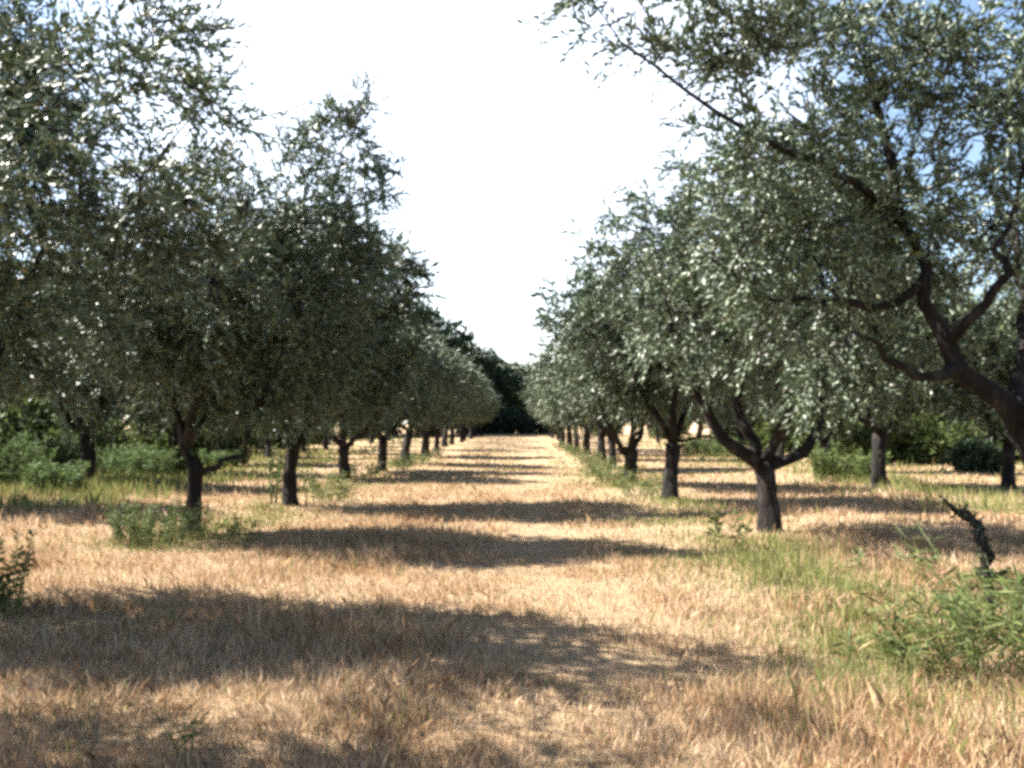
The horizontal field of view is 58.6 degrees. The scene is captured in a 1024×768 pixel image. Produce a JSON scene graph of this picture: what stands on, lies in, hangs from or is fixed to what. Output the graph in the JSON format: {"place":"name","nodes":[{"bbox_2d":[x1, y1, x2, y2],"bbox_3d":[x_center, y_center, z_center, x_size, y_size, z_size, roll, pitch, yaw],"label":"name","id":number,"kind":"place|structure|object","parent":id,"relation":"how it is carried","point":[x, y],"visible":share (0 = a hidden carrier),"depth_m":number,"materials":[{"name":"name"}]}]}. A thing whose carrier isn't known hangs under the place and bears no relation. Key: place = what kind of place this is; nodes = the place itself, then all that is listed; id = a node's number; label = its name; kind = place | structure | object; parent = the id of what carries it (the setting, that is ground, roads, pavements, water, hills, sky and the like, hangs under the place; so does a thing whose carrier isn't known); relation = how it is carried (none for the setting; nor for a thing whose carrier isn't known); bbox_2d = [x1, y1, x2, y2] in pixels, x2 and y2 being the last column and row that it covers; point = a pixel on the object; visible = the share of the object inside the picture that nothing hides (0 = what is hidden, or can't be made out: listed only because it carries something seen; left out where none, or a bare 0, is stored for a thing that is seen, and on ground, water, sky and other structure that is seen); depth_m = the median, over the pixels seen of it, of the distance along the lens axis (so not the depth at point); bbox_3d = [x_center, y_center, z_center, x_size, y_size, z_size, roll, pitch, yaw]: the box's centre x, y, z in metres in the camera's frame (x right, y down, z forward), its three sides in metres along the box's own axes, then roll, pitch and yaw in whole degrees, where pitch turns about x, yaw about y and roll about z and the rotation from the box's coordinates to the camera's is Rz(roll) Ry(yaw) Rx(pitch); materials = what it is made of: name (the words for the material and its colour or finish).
{"place":"outdoors","nodes":[
{"label":"outdoors","id":0,"kind":"place"},
{"bbox_2d":[0,423,1023,767],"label":"ground","id":1,"kind":"structure","parent":0,"point":[626,659],"depth_m":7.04,"materials":[{"name":"plant"}]},
{"bbox_2d":[0,529,37,618],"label":"weed","id":2,"kind":"object","parent":1,"relation":"on","point":[7,593],"visible":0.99,"depth_m":6.74,"materials":[{"name":"green plant"}]},
{"bbox_2d":[0,428,57,485],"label":"shrub","id":3,"kind":"object","parent":1,"relation":"on","point":[5,453],"visible":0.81,"depth_m":19.79,"materials":[{"name":"green plant"}]},
{"bbox_2d":[0,249,62,410],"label":"olive tree","id":4,"kind":"object","parent":1,"relation":"on","point":[33,363],"visible":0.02,"depth_m":15.68,"materials":[{"name":"green plant"}]},
{"bbox_2d":[0,375,71,478],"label":"bush","id":5,"kind":"object","parent":1,"relation":"on","point":[11,421],"visible":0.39,"depth_m":22.12,"materials":[{"name":"green plant"}]},
{"bbox_2d":[3,373,89,422],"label":"olive tree","id":6,"kind":"object","parent":1,"relation":"on","point":[46,400],"depth_m":30.10,"materials":[{"name":"green plant"}]},
{"bbox_2d":[3,434,94,471],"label":"shrub","id":7,"kind":"object","parent":1,"relation":"on","point":[65,458],"visible":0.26,"depth_m":23.08,"materials":[{"name":"green plant"}]},
{"bbox_2d":[20,460,90,493],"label":"shrub","id":8,"kind":"object","parent":1,"relation":"on","point":[43,475],"visible":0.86,"depth_m":17.77,"materials":[{"name":"green plant"}]},
{"bbox_2d":[32,406,137,468],"bbox_3d":[-12.877,1.769,27.052,3.141,2.661,3.897,0,-2,-7],"label":"bush","id":9,"kind":"object","parent":1,"relation":"on","point":[118,439],"visible":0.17,"depth_m":26.84,"materials":[{"name":"green plant"}]},
{"bbox_2d":[14,258,179,480],"bbox_3d":[-9.667,-0.351,20.968,4.631,5.608,3.402,0,-2,2],"label":"olive tree","id":10,"kind":"object","parent":1,"relation":"on","point":[87,434],"visible":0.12,"depth_m":20.71,"materials":[{"name":"green plant"}]},
{"bbox_2d":[76,358,151,441],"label":"olive tree","id":11,"kind":"object","parent":1,"relation":"on","point":[124,422],"depth_m":35.87,"materials":[{"name":"green plant"}]},
{"bbox_2d":[75,442,178,477],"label":"shrub","id":12,"kind":"object","parent":1,"relation":"on","point":[157,461],"visible":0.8,"depth_m":22.99,"materials":[{"name":"green plant"}]},
{"bbox_2d":[0,0,279,455],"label":"olive tree","id":13,"kind":"object","parent":1,"relation":"on","point":[14,334],"visible":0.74,"depth_m":7.17,"materials":[{"name":"green plant"}]},
{"bbox_2d":[0,0,299,272],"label":"olive tree","id":14,"kind":"object","parent":1,"relation":"on","point":[9,57],"visible":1,"depth_m":5.51,"materials":[{"name":"green plant"}]},
{"bbox_2d":[104,498,214,547],"bbox_3d":[-4.184,1.643,10.807,1.168,0.534,1.334,2,-3,-36],"label":"shrub","id":15,"kind":"object","parent":1,"relation":"on","point":[135,530],"visible":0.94,"depth_m":10.66,"materials":[{"name":"green plant"}]},
{"bbox_2d":[88,352,239,469],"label":"olive tree","id":16,"kind":"object","parent":1,"relation":"on","point":[151,422],"visible":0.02,"depth_m":25.87,"materials":[{"name":"green plant"}]},
{"bbox_2d":[127,445,202,476],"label":"shrub","id":17,"kind":"object","parent":1,"relation":"on","point":[182,460],"visible":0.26,"depth_m":24.75,"materials":[{"name":"green plant"}]},
{"bbox_2d":[135,703,211,756],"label":"weed","id":18,"kind":"object","parent":1,"relation":"on","point":[189,735],"visible":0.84,"depth_m":3.90,"materials":[{"name":"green plant"}]},
{"bbox_2d":[121,408,232,456],"bbox_3d":[-12.402,2.047,33.679,4.057,2.770,3.269,1,-2,-14],"label":"bush","id":19,"kind":"object","parent":1,"relation":"on","point":[155,441],"visible":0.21,"depth_m":33.09,"materials":[{"name":"green plant"}]},
{"bbox_2d":[5,114,406,532],"bbox_3d":[-4.375,-0.796,12.174,6.049,5.801,3.531,0,-2,1],"label":"olive tree","id":20,"kind":"object","parent":1,"relation":"on","point":[168,355],"visible":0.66,"depth_m":11.87,"materials":[{"name":"green plant"}]},
{"bbox_2d":[180,367,262,455],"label":"olive tree","id":21,"kind":"object","parent":1,"relation":"on","point":[219,443],"visible":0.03,"depth_m":30.95,"materials":[{"name":"green plant"}]},
{"bbox_2d":[184,510,263,547],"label":"weed","id":22,"kind":"object","parent":1,"relation":"on","point":[233,528],"visible":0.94,"depth_m":10.52,"materials":[{"name":"green plant"}]},
{"bbox_2d":[198,448,252,467],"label":"shrub","id":23,"kind":"object","parent":1,"relation":"on","point":[213,457],"visible":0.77,"depth_m":29.33,"materials":[{"name":"green plant"}]},
{"bbox_2d":[193,419,266,453],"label":"bush","id":24,"kind":"object","parent":1,"relation":"on","point":[238,443],"visible":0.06,"depth_m":39.50,"materials":[{"name":"green plant"}]},
{"bbox_2d":[264,444,284,504],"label":"sucker shoot","id":25,"kind":"object","parent":1,"relation":"on","point":[275,473],"visible":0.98,"depth_m":16.25,"materials":[{"name":"green plant"}]},
{"bbox_2d":[260,356,295,457],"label":"olive tree","id":26,"kind":"object","parent":1,"relation":"on","point":[268,449],"depth_m":35.97,"materials":[{"name":"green plant"}]},
{"bbox_2d":[242,423,318,448],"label":"bush","id":27,"kind":"object","parent":1,"relation":"on","point":[279,439],"visible":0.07,"depth_m":47.19,"materials":[{"name":"green plant"}]},
{"bbox_2d":[299,468,316,504],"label":"sucker shoot","id":28,"kind":"object","parent":1,"relation":"on","point":[305,480],"visible":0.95,"depth_m":16.50,"materials":[{"name":"green plant"}]},
{"bbox_2d":[188,68,452,505],"bbox_3d":[-3.578,-1.724,16.372,5.039,8.044,3.750,0,-2,1],"label":"olive tree","id":29,"kind":"object","parent":1,"relation":"on","point":[398,380],"visible":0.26,"depth_m":16.41,"materials":[{"name":"green plant"}]},
{"bbox_2d":[306,427,339,444],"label":"bush","id":30,"kind":"object","parent":1,"relation":"on","point":[320,438],"visible":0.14,"depth_m":56.32,"materials":[{"name":"green plant"}]},
{"bbox_2d":[305,469,349,486],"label":"weed","id":31,"kind":"object","parent":1,"relation":"on","point":[336,478],"visible":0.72,"depth_m":20.83,"materials":[{"name":"green plant"}]},
{"bbox_2d":[306,477,360,502],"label":"weed","id":32,"kind":"object","parent":1,"relation":"on","point":[342,490],"visible":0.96,"depth_m":17.15,"materials":[{"name":"green plant"}]},
{"bbox_2d":[269,310,430,479],"bbox_3d":[-4.233,0.221,23.632,4.649,4.706,3.015,-1,-2,15],"label":"olive tree","id":33,"kind":"object","parent":1,"relation":"on","point":[343,444],"visible":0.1,"depth_m":23.37,"materials":[{"name":"green plant"}]},
{"bbox_2d":[350,461,383,478],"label":"weed","id":34,"kind":"object","parent":1,"relation":"on","point":[374,472],"visible":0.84,"depth_m":23.89,"materials":[{"name":"green plant"}]},
{"bbox_2d":[328,314,464,470],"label":"olive tree","id":35,"kind":"object","parent":1,"relation":"on","point":[412,401],"visible":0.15,"depth_m":26.22,"materials":[{"name":"green plant"}]},
{"bbox_2d":[387,452,418,469],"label":"weed","id":36,"kind":"object","parent":1,"relation":"on","point":[403,463],"visible":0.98,"depth_m":26.85,"materials":[{"name":"green plant"}]},
{"bbox_2d":[377,283,452,434],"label":"broadleaf tree","id":37,"kind":"object","parent":1,"relation":"on","point":[431,319],"depth_m":91.01,"materials":[{"name":"green plant"}]},
{"bbox_2d":[407,421,449,436],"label":"bush","id":38,"kind":"object","parent":1,"relation":"on","point":[417,432],"visible":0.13,"depth_m":83.57,"materials":[{"name":"green plant"}]},
{"bbox_2d":[388,323,481,462],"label":"olive tree","id":39,"kind":"object","parent":1,"relation":"on","point":[407,440],"visible":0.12,"depth_m":31.01,"materials":[{"name":"green plant"}]},
{"bbox_2d":[390,341,491,456],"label":"olive tree","id":40,"kind":"object","parent":1,"relation":"on","point":[471,375],"visible":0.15,"depth_m":37.88,"materials":[{"name":"green plant"}]},
{"bbox_2d":[404,298,478,418],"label":"broadleaf tree","id":41,"kind":"object","parent":1,"relation":"on","point":[451,327],"visible":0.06,"depth_m":95.55,"materials":[{"name":"green plant"}]},
{"bbox_2d":[403,364,484,449],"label":"olive tree","id":42,"kind":"object","parent":1,"relation":"on","point":[437,436],"visible":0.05,"depth_m":45.88,"materials":[{"name":"green plant"}]},
{"bbox_2d":[439,392,489,444],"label":"olive tree","id":43,"kind":"object","parent":1,"relation":"on","point":[452,433],"visible":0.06,"depth_m":56.97,"materials":[{"name":"green plant"}]},
{"bbox_2d":[441,351,493,446],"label":"olive tree","id":44,"kind":"object","parent":1,"relation":"on","point":[444,442],"visible":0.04,"depth_m":51.49,"materials":[{"name":"green plant"}]},
{"bbox_2d":[454,371,492,442],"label":"olive tree","id":45,"kind":"object","parent":1,"relation":"on","point":[477,417],"visible":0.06,"depth_m":62.39,"materials":[{"name":"green plant"}]},
{"bbox_2d":[450,331,502,433],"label":"broadleaf tree","id":46,"kind":"object","parent":1,"relation":"on","point":[485,360],"visible":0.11,"depth_m":101.33,"materials":[{"name":"green plant"}]},
{"bbox_2d":[466,385,499,437],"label":"olive tree","id":47,"kind":"object","parent":1,"relation":"on","point":[489,416],"visible":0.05,"depth_m":79.91,"materials":[{"name":"green plant"}]},
{"bbox_2d":[467,389,501,438],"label":"olive tree","id":48,"kind":"object","parent":1,"relation":"on","point":[493,399],"visible":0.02,"depth_m":73.82,"materials":[{"name":"green plant"}]},
{"bbox_2d":[482,345,516,410],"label":"broadleaf tree","id":49,"kind":"object","parent":1,"relation":"on","point":[503,390],"visible":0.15,"depth_m":103.84,"materials":[{"name":"green plant"}]},
{"bbox_2d":[482,404,523,433],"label":"bush","id":50,"kind":"object","parent":1,"relation":"on","point":[504,422],"visible":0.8,"depth_m":101.08,"materials":[{"name":"green plant"}]},
{"bbox_2d":[493,355,528,432],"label":"broadleaf tree","id":51,"kind":"object","parent":1,"relation":"on","point":[514,385],"visible":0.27,"depth_m":105.78,"materials":[{"name":"green plant"}]},
{"bbox_2d":[0,434,1023,767],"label":"green grass","id":52,"kind":"structure","parent":1,"relation":"on","point":[108,484],"depth_m":9.61,"materials":[{"name":"plant"}]},
{"bbox_2d":[510,361,537,421],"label":"broadleaf tree","id":53,"kind":"object","parent":1,"relation":"on","point":[522,402],"visible":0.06,"depth_m":107.54,"materials":[{"name":"green plant"}]},
{"bbox_2d":[512,412,539,433],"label":"bush","id":54,"kind":"object","parent":1,"relation":"on","point":[528,426],"visible":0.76,"depth_m":101.45,"materials":[{"name":"green plant"}]},
{"bbox_2d":[530,381,566,444],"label":"olive tree","id":55,"kind":"object","parent":1,"relation":"on","point":[562,438],"visible":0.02,"depth_m":53.82,"materials":[{"name":"green plant"}]},
{"bbox_2d":[532,421,565,433],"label":"bush","id":56,"kind":"object","parent":1,"relation":"on","point":[543,430],"visible":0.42,"depth_m":102.01,"materials":[{"name":"green plant"}]},
{"bbox_2d":[514,352,595,447],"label":"olive tree","id":57,"kind":"object","parent":1,"relation":"on","point":[568,428],"visible":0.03,"depth_m":48.38,"materials":[{"name":"green plant"}]},
{"bbox_2d":[530,369,595,449],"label":"olive tree","id":58,"kind":"object","parent":1,"relation":"on","point":[576,442],"visible":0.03,"depth_m":44.28,"materials":[{"name":"green plant"}]},
{"bbox_2d":[534,353,600,453],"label":"olive tree","id":59,"kind":"object","parent":1,"relation":"on","point":[586,438],"visible":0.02,"depth_m":40.27,"materials":[{"name":"green plant"}]},
{"bbox_2d":[524,330,626,460],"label":"olive tree","id":60,"kind":"object","parent":1,"relation":"on","point":[600,437],"visible":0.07,"depth_m":34.12,"materials":[{"name":"green plant"}]},
{"bbox_2d":[563,445,587,456],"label":"weed","id":61,"kind":"object","parent":1,"relation":"on","point":[574,451],"visible":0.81,"depth_m":37.45,"materials":[{"name":"green plant"}]},
{"bbox_2d":[577,458,614,473],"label":"weed","id":62,"kind":"object","parent":1,"relation":"on","point":[599,465],"visible":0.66,"depth_m":25.44,"materials":[{"name":"green plant"}]},
{"bbox_2d":[583,454,621,469],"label":"weed","id":63,"kind":"object","parent":1,"relation":"on","point":[604,460],"visible":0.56,"depth_m":27.78,"materials":[{"name":"green plant"}]},
{"bbox_2d":[550,361,676,467],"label":"olive tree","id":64,"kind":"object","parent":1,"relation":"on","point":[611,445],"visible":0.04,"depth_m":28.29,"materials":[{"name":"green plant"}]},
{"bbox_2d":[595,461,640,480],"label":"weed","id":65,"kind":"object","parent":1,"relation":"on","point":[615,468],"visible":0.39,"depth_m":22.77,"materials":[{"name":"green plant"}]},
{"bbox_2d":[590,465,645,485],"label":"weed","id":66,"kind":"object","parent":1,"relation":"on","point":[614,475],"visible":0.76,"depth_m":20.31,"materials":[{"name":"green plant"}]},
{"bbox_2d":[528,284,715,482],"bbox_3d":[2.766,-0.116,21.545,4.793,5.198,4.317,0,-2,1],"label":"olive tree","id":67,"kind":"object","parent":1,"relation":"on","point":[629,452],"visible":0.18,"depth_m":21.27,"materials":[{"name":"green plant"}]},
{"bbox_2d":[609,472,662,497],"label":"weed","id":68,"kind":"object","parent":1,"relation":"on","point":[647,484],"visible":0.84,"depth_m":17.51,"materials":[{"name":"green plant"}]},
{"bbox_2d":[522,231,776,499],"bbox_3d":[2.661,-0.340,17.065,5.030,5.210,4.051,0,-2,1],"label":"olive tree","id":69,"kind":"object","parent":1,"relation":"on","point":[586,303],"visible":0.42,"depth_m":16.71,"materials":[{"name":"green plant"}]},
{"bbox_2d":[645,419,692,439],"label":"bush","id":70,"kind":"object","parent":1,"relation":"on","point":[685,430],"visible":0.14,"depth_m":73.08,"materials":[{"name":"green plant"}]},
{"bbox_2d":[679,434,745,457],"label":"shrub","id":71,"kind":"object","parent":1,"relation":"on","point":[717,448],"visible":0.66,"depth_m":37.93,"materials":[{"name":"green plant"}]},
{"bbox_2d":[701,500,725,551],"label":"weed","id":72,"kind":"object","parent":1,"relation":"on","point":[715,519],"visible":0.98,"depth_m":10.52,"materials":[{"name":"green plant"}]},
{"bbox_2d":[695,354,770,442],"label":"olive tree","id":73,"kind":"object","parent":1,"relation":"on","point":[740,435],"visible":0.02,"depth_m":38.69,"materials":[{"name":"green plant"}]},
{"bbox_2d":[726,508,754,548],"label":"weed","id":74,"kind":"object","parent":1,"relation":"on","point":[743,526],"visible":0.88,"depth_m":10.54,"materials":[{"name":"green plant"}]},
{"bbox_2d":[551,101,972,532],"bbox_3d":[3.140,-0.809,12.290,5.260,5.749,4.615,0,-2,1],"label":"olive tree","id":75,"kind":"object","parent":1,"relation":"on","point":[766,463],"visible":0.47,"depth_m":11.84,"materials":[{"name":"green plant"}]},
{"bbox_2d":[744,414,792,449],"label":"bush","id":76,"kind":"object","parent":1,"relation":"on","point":[757,432],"visible":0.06,"depth_m":47.12,"materials":[{"name":"green plant"}]},
{"bbox_2d":[514,0,1023,464],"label":"olive tree","id":77,"kind":"object","parent":1,"relation":"on","point":[860,202],"visible":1,"depth_m":7.60,"materials":[{"name":"green plant"}]},
{"bbox_2d":[729,343,825,456],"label":"olive tree","id":78,"kind":"object","parent":1,"relation":"on","point":[780,451],"visible":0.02,"depth_m":32.70,"materials":[{"name":"green plant"}]},
{"bbox_2d":[748,412,863,452],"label":"bush","id":79,"kind":"object","parent":1,"relation":"on","point":[789,444],"visible":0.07,"depth_m":41.33,"materials":[{"name":"green plant"}]},
{"bbox_2d":[746,326,899,466],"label":"olive tree","id":80,"kind":"object","parent":1,"relation":"on","point":[824,444],"visible":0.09,"depth_m":26.61,"materials":[{"name":"green plant"}]},
{"bbox_2d":[801,432,871,458],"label":"shrub","id":81,"kind":"object","parent":1,"relation":"on","point":[841,451],"visible":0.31,"depth_m":34.75,"materials":[{"name":"green plant"}]},
{"bbox_2d":[807,447,892,482],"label":"shrub","id":82,"kind":"object","parent":1,"relation":"on","point":[859,466],"visible":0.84,"depth_m":22.60,"materials":[{"name":"green plant"}]},
{"bbox_2d":[847,546,868,567],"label":"weed","id":83,"kind":"object","parent":1,"relation":"on","point":[857,550],"visible":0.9,"depth_m":9.30,"materials":[{"name":"green plant"}]},
{"bbox_2d":[801,264,962,488],"bbox_3d":[8.471,-0.181,20.732,3.635,5.338,4.019,-1,-2,23],"label":"olive tree","id":84,"kind":"object","parent":1,"relation":"on","point":[880,438],"visible":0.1,"depth_m":20.14,"materials":[{"name":"green plant"}]},
{"bbox_2d":[827,620,942,677],"bbox_3d":[2.198,1.573,5.520,0.679,0.445,0.776,0,-2,1],"label":"weed","id":85,"kind":"object","parent":1,"relation":"on","point":[901,653],"visible":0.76,"depth_m":5.42,"materials":[{"name":"green plant"}]},
{"bbox_2d":[835,404,962,464],"bbox_3d":[13.703,1.917,32.730,4.395,3.001,3.542,0,-2,9],"label":"bush","id":86,"kind":"object","parent":1,"relation":"on","point":[911,446],"visible":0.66,"depth_m":31.95,"materials":[{"name":"green plant"}]},
{"bbox_2d":[910,548,941,570],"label":"weed","id":87,"kind":"object","parent":1,"relation":"on","point":[934,560],"visible":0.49,"depth_m":9.09,"materials":[{"name":"green plant"}]},
{"bbox_2d":[840,579,1012,680],"bbox_3d":[2.523,1.527,5.648,0.962,0.552,0.988,-1,-2,17],"label":"weed","id":88,"kind":"object","parent":1,"relation":"on","point":[930,627],"visible":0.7,"depth_m":5.51,"materials":[{"name":"green plant"}]},
{"bbox_2d":[893,430,960,461],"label":"shrub","id":89,"kind":"object","parent":1,"relation":"on","point":[942,454],"visible":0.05,"depth_m":32.81,"materials":[{"name":"green plant"}]},
{"bbox_2d":[861,580,999,636],"bbox_3d":[3.052,1.643,6.579,0.791,0.439,0.843,2,-3,-34],"label":"weed","id":90,"kind":"object","parent":1,"relation":"on","point":[891,602],"visible":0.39,"depth_m":6.59,"materials":[{"name":"green plant"}]},
{"bbox_2d":[856,581,1023,684],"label":"weed","id":91,"kind":"object","parent":1,"relation":"on","point":[1012,631],"visible":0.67,"depth_m":5.53,"materials":[{"name":"green plant"}]},
{"bbox_2d":[888,521,1023,680],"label":"weed","id":92,"kind":"object","parent":1,"relation":"on","point":[954,610],"visible":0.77,"depth_m":5.45,"materials":[{"name":"green plant"}]},
{"bbox_2d":[915,267,1023,488],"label":"olive tree","id":93,"kind":"object","parent":1,"relation":"on","point":[997,323],"visible":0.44,"depth_m":19.82,"materials":[{"name":"green plant"}]},
{"bbox_2d":[938,435,1001,473],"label":"bush","id":94,"kind":"object","parent":1,"relation":"on","point":[966,454],"visible":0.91,"depth_m":25.67,"materials":[{"name":"green plant"}]},
{"bbox_2d":[942,300,1001,445],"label":"olive tree","id":95,"kind":"object","parent":1,"relation":"on","point":[993,436],"visible":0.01,"depth_m":31.09,"materials":[{"name":"green plant"}]},
{"bbox_2d":[939,495,1010,617],"bbox_3d":[3.526,1.368,6.941,0.498,1.047,0.185,0,-2,-9],"label":"dead branch","id":96,"kind":"object","parent":1,"relation":"on","point":[980,540],"visible":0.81,"depth_m":6.93,"materials":[{"name":"brown wood"}]},
{"bbox_2d":[938,415,1020,460],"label":"bush","id":97,"kind":"object","parent":1,"relation":"on","point":[967,433],"visible":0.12,"depth_m":33.58,"materials":[{"name":"green plant"}]},
{"bbox_2d":[937,547,1023,639],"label":"weed","id":98,"kind":"object","parent":1,"relation":"on","point":[985,578],"visible":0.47,"depth_m":6.48,"materials":[{"name":"green plant"}]},
{"bbox_2d":[0,0,1023,422],"label":"sky","id":99,"kind":"structure","parent":0,"point":[503,144],"materials":[{"name":"white"}]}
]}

